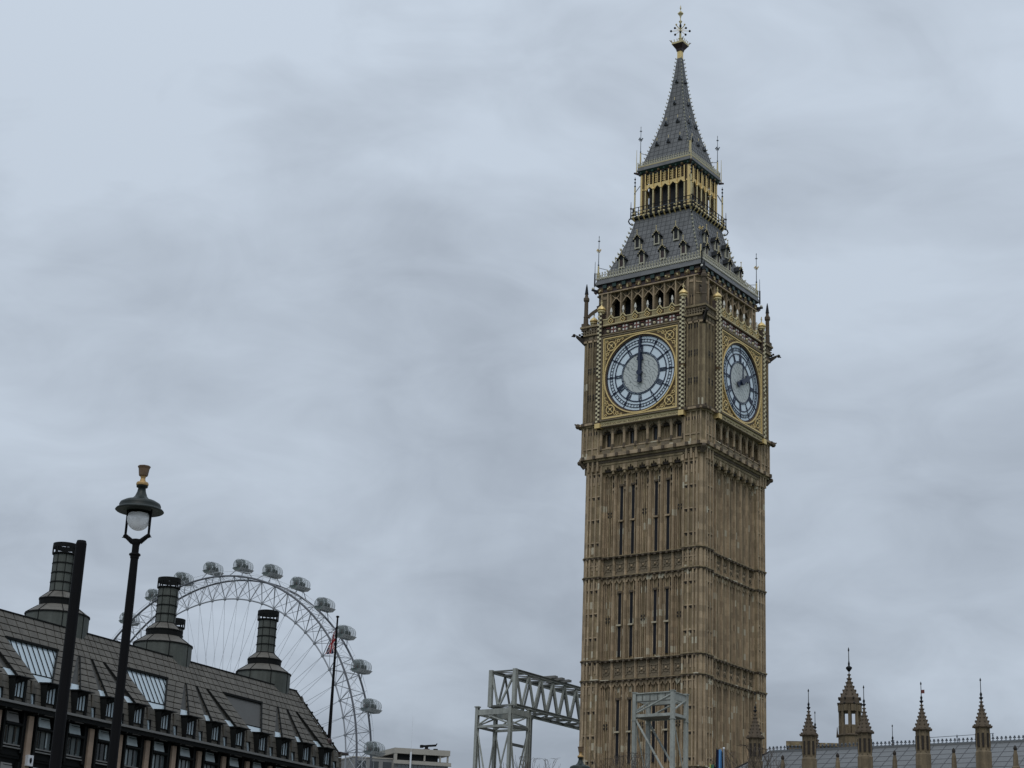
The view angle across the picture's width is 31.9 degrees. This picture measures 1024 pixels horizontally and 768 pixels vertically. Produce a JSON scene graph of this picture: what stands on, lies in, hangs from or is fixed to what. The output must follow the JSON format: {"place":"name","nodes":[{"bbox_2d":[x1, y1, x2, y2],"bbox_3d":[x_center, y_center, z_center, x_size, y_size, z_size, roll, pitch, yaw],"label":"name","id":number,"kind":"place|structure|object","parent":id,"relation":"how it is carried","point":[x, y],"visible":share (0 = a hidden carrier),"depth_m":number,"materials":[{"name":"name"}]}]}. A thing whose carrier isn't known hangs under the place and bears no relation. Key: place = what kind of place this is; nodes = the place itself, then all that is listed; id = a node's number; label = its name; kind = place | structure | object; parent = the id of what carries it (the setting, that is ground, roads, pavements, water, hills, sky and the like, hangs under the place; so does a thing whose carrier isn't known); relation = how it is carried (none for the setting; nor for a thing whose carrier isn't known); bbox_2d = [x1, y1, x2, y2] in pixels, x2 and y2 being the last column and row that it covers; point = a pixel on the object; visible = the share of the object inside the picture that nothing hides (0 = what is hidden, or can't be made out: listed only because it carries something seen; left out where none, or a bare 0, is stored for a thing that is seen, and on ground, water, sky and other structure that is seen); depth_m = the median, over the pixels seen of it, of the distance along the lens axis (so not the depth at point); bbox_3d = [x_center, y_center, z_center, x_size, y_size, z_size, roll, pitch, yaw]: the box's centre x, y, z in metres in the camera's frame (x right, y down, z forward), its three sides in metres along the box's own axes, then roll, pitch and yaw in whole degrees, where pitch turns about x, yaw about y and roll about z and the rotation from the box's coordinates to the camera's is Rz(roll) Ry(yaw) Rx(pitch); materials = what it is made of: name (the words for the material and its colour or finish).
{"place":"outdoors","nodes":[
{"label":"outdoors","id":0,"kind":"place"},
{"bbox_2d":[0,542,348,767],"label":"office building","id":1,"kind":"structure","parent":0,"point":[181,709],"depth_m":156.41,"materials":[{"name":"stone"}]},
{"bbox_2d":[0,759,19,767],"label":"window","id":2,"kind":"structure","parent":1,"relation":"in","point":[2,764],"depth_m":139.40,"materials":[{"name":"black glass"}]},
{"bbox_2d":[0,708,25,755],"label":"window","id":3,"kind":"structure","parent":1,"relation":"in","point":[11,737],"depth_m":140.17,"materials":[{"name":"black glass"}]},
{"bbox_2d":[30,715,54,761],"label":"window","id":4,"kind":"structure","parent":1,"relation":"in","point":[41,741],"depth_m":143.04,"materials":[{"name":"black glass"}]},
{"bbox_2d":[62,721,86,766],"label":"window","id":5,"kind":"structure","parent":1,"relation":"in","point":[73,748],"depth_m":146.14,"materials":[{"name":"black glass"}]},
{"bbox_2d":[91,728,110,767],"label":"window","id":6,"kind":"structure","parent":1,"relation":"in","point":[100,750],"depth_m":148.88,"materials":[{"name":"black glass"}]},
{"bbox_2d":[120,734,143,767],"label":"window","id":7,"kind":"structure","parent":1,"relation":"in","point":[131,757],"depth_m":152.22,"materials":[{"name":"black glass"}]},
{"bbox_2d":[148,739,169,767],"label":"window","id":8,"kind":"structure","parent":1,"relation":"in","point":[155,760],"depth_m":155.23,"materials":[{"name":"black glass"}]},
{"bbox_2d":[175,745,195,767],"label":"window","id":9,"kind":"structure","parent":1,"relation":"in","point":[182,753],"depth_m":158.25,"materials":[{"name":"black glass"}]},
{"bbox_2d":[201,750,219,767],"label":"window","id":10,"kind":"structure","parent":1,"relation":"in","point":[207,758],"depth_m":161.19,"materials":[{"name":"black glass"}]},
{"bbox_2d":[226,755,243,767],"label":"window","id":11,"kind":"structure","parent":1,"relation":"in","point":[231,762],"depth_m":164.17,"materials":[{"name":"black glass"}]},
{"bbox_2d":[250,760,266,767],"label":"window","id":12,"kind":"structure","parent":1,"relation":"in","point":[252,764],"depth_m":167.27,"materials":[{"name":"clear glass"}]},
{"bbox_2d":[327,616,338,743],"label":"flagpole","id":13,"kind":"object","parent":1,"relation":"on","point":[329,739],"visible":1,"depth_m":181.00,"materials":[{"name":"black metal"}]},
{"bbox_2d":[325,628,335,653],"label":"flag","id":14,"kind":"object","parent":13,"relation":"hanging from","point":[330,648],"visible":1,"depth_m":182.59,"materials":[{"name":"red fabric"}]},
{"bbox_2d":[0,0,1023,767],"label":"sky","id":15,"kind":"structure","parent":0,"point":[322,270],"materials":[{"name":"grey"}]},
{"label":"river","id":16,"kind":"structure","parent":0,"visible":0},
{"bbox_2d":[113,559,385,767],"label":"observation wheel","id":17,"kind":"object","parent":16,"relation":"on","point":[359,668],"visible":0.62,"depth_m":545.37,"materials":[{"name":"white metal"}]},
{"bbox_3d":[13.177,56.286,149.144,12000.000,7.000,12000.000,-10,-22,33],"label":"ground","id":18,"kind":"structure","parent":0,"visible":0},
{"bbox_2d":[341,723,450,767],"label":"concrete office block","id":19,"kind":"structure","parent":18,"relation":"on","point":[406,758],"depth_m":630.53,"materials":[{"name":"white concrete"}]},
{"bbox_2d":[420,743,437,749],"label":"rooftop crane","id":20,"kind":"object","parent":19,"relation":"on","point":[426,746],"visible":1,"depth_m":636.23,"materials":[{"name":"black metal"}]},
{"bbox_2d":[571,5,780,767],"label":"clock tower","id":21,"kind":"structure","parent":18,"relation":"on","point":[676,442],"depth_m":160.58,"materials":[{"name":"stone"}]},
{"bbox_2d":[607,435,610,447],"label":"arcade window","id":22,"kind":"structure","parent":21,"relation":"in","point":[609,436],"depth_m":163.49,"materials":[{"name":"black glass"}]},
{"bbox_2d":[614,698,619,761],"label":"slit window","id":23,"kind":"structure","parent":21,"relation":"in","point":[617,731],"depth_m":154.70,"materials":[{"name":"black glass"}]},
{"bbox_2d":[616,591,621,656],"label":"slit window","id":24,"kind":"structure","parent":21,"relation":"in","point":[619,625],"depth_m":157.63,"materials":[{"name":"black glass"}]},
{"bbox_2d":[618,484,623,554],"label":"slit window","id":25,"kind":"structure","parent":21,"relation":"in","point":[621,520],"depth_m":160.58,"materials":[{"name":"black glass"}]},
{"bbox_2d":[626,697,631,762],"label":"slit window","id":26,"kind":"structure","parent":21,"relation":"in","point":[629,731],"depth_m":154.06,"materials":[{"name":"black glass"}]},
{"bbox_2d":[628,590,633,655],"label":"slit window","id":27,"kind":"structure","parent":21,"relation":"in","point":[631,624],"depth_m":156.90,"materials":[{"name":"black glass"}]},
{"bbox_2d":[629,431,633,444],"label":"arcade window","id":28,"kind":"structure","parent":21,"relation":"in","point":[632,433],"depth_m":162.16,"materials":[{"name":"black glass"}]},
{"bbox_2d":[630,482,635,553],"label":"slit window","id":29,"kind":"structure","parent":21,"relation":"in","point":[633,484],"depth_m":159.90,"materials":[{"name":"black glass"}]},
{"bbox_2d":[651,706,655,761],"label":"slit window","id":30,"kind":"structure","parent":21,"relation":"in","point":[653,707],"depth_m":152.45,"materials":[{"name":"black glass"}]},
{"bbox_2d":[651,587,657,653],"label":"slit window","id":31,"kind":"structure","parent":21,"relation":"in","point":[654,621],"depth_m":155.61,"materials":[{"name":"black glass"}]},
{"bbox_2d":[652,428,657,440],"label":"arcade window","id":32,"kind":"structure","parent":21,"relation":"in","point":[655,429],"depth_m":160.86,"materials":[{"name":"black glass"}]},
{"bbox_2d":[653,479,658,550],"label":"slit window","id":33,"kind":"structure","parent":21,"relation":"in","point":[656,516],"depth_m":158.67,"materials":[{"name":"black glass"}]},
{"bbox_2d":[662,705,668,761],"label":"slit window","id":34,"kind":"structure","parent":21,"relation":"in","point":[665,729],"depth_m":151.82,"materials":[{"name":"black glass"}]},
{"bbox_2d":[663,586,669,652],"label":"slit window","id":35,"kind":"structure","parent":21,"relation":"in","point":[666,620],"depth_m":154.96,"materials":[{"name":"black glass"}]},
{"bbox_2d":[665,477,670,549],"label":"slit window","id":36,"kind":"structure","parent":21,"relation":"in","point":[668,514],"depth_m":157.94,"materials":[{"name":"black glass"}]},
{"bbox_2d":[676,424,681,437],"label":"arcade window","id":37,"kind":"structure","parent":21,"relation":"in","point":[679,425],"depth_m":159.53,"materials":[{"name":"black glass"}]},
{"bbox_2d":[736,678,1023,767],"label":"palace building","id":38,"kind":"structure","parent":18,"relation":"on","point":[982,750],"depth_m":130.14,"materials":[{"name":"stone"}]},
{"bbox_2d":[786,741,837,749],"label":"parapeted block","id":39,"kind":"structure","parent":38,"relation":"attached to","point":[793,743],"depth_m":209.89,"materials":[{"name":"stone"}]},
{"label":"pavement","id":40,"kind":"structure","parent":0,"visible":0},
{"bbox_2d":[49,540,86,767],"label":"plain post","id":41,"kind":"object","parent":40,"relation":"on","point":[66,668],"visible":1,"depth_m":23.77,"materials":[{"name":"black metal"}]},
{"bbox_2d":[107,465,163,767],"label":"street lamp","id":42,"kind":"object","parent":40,"relation":"on","point":[140,509],"visible":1,"depth_m":27.79,"materials":[{"name":"black metal"}]},
{"bbox_2d":[570,747,589,767],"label":"street lamp","id":43,"kind":"object","parent":40,"relation":"on","point":[580,763],"visible":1,"depth_m":55.07,"materials":[{"name":"black metal"}]},
{"bbox_2d":[631,690,688,767],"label":"steel trestle","id":44,"kind":"object","parent":40,"relation":"on","point":[670,698],"visible":1,"depth_m":135.73,"materials":[{"name":"grey metal"}]},
{"bbox_2d":[813,712,820,748],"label":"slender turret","id":45,"kind":"object","parent":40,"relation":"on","point":[817,740],"visible":0.23,"depth_m":163.85,"materials":[{"name":"stone"}]},
{"bbox_2d":[836,647,861,747],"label":"stair turret","id":46,"kind":"object","parent":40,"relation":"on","point":[849,704],"visible":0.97,"depth_m":189.90,"materials":[{"name":"stone"}]},
{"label":"road","id":47,"kind":"structure","parent":0,"visible":0},
{"bbox_2d":[492,755,559,767],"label":"bare tree","id":48,"kind":"object","parent":47,"relation":"on","point":[525,766],"visible":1,"depth_m":102.99,"materials":[{"name":"brown plant"}]},
{"bbox_2d":[473,668,580,767],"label":"steel gantry","id":49,"kind":"object","parent":47,"relation":"on","point":[509,713],"visible":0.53,"depth_m":167.13,"materials":[{"name":"grey metal"}]},
{"bbox_2d":[589,751,655,767],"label":"bare tree","id":50,"kind":"object","parent":47,"relation":"on","point":[633,761],"visible":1,"depth_m":98.20,"materials":[{"name":"brown plant"}]},
{"bbox_2d":[702,744,786,767],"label":"bare tree","id":51,"kind":"object","parent":47,"relation":"on","point":[753,760],"visible":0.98,"depth_m":85.62,"materials":[{"name":"brown plant"}]},
{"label":"flagpole","id":52,"kind":"object","parent":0,"visible":0},
{"bbox_2d":[716,749,722,767],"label":"flag","id":53,"kind":"object","parent":52,"relation":"attached to","point":[719,758],"visible":1,"depth_m":68.62,"materials":[{"name":"blue fabric"}]}
]}

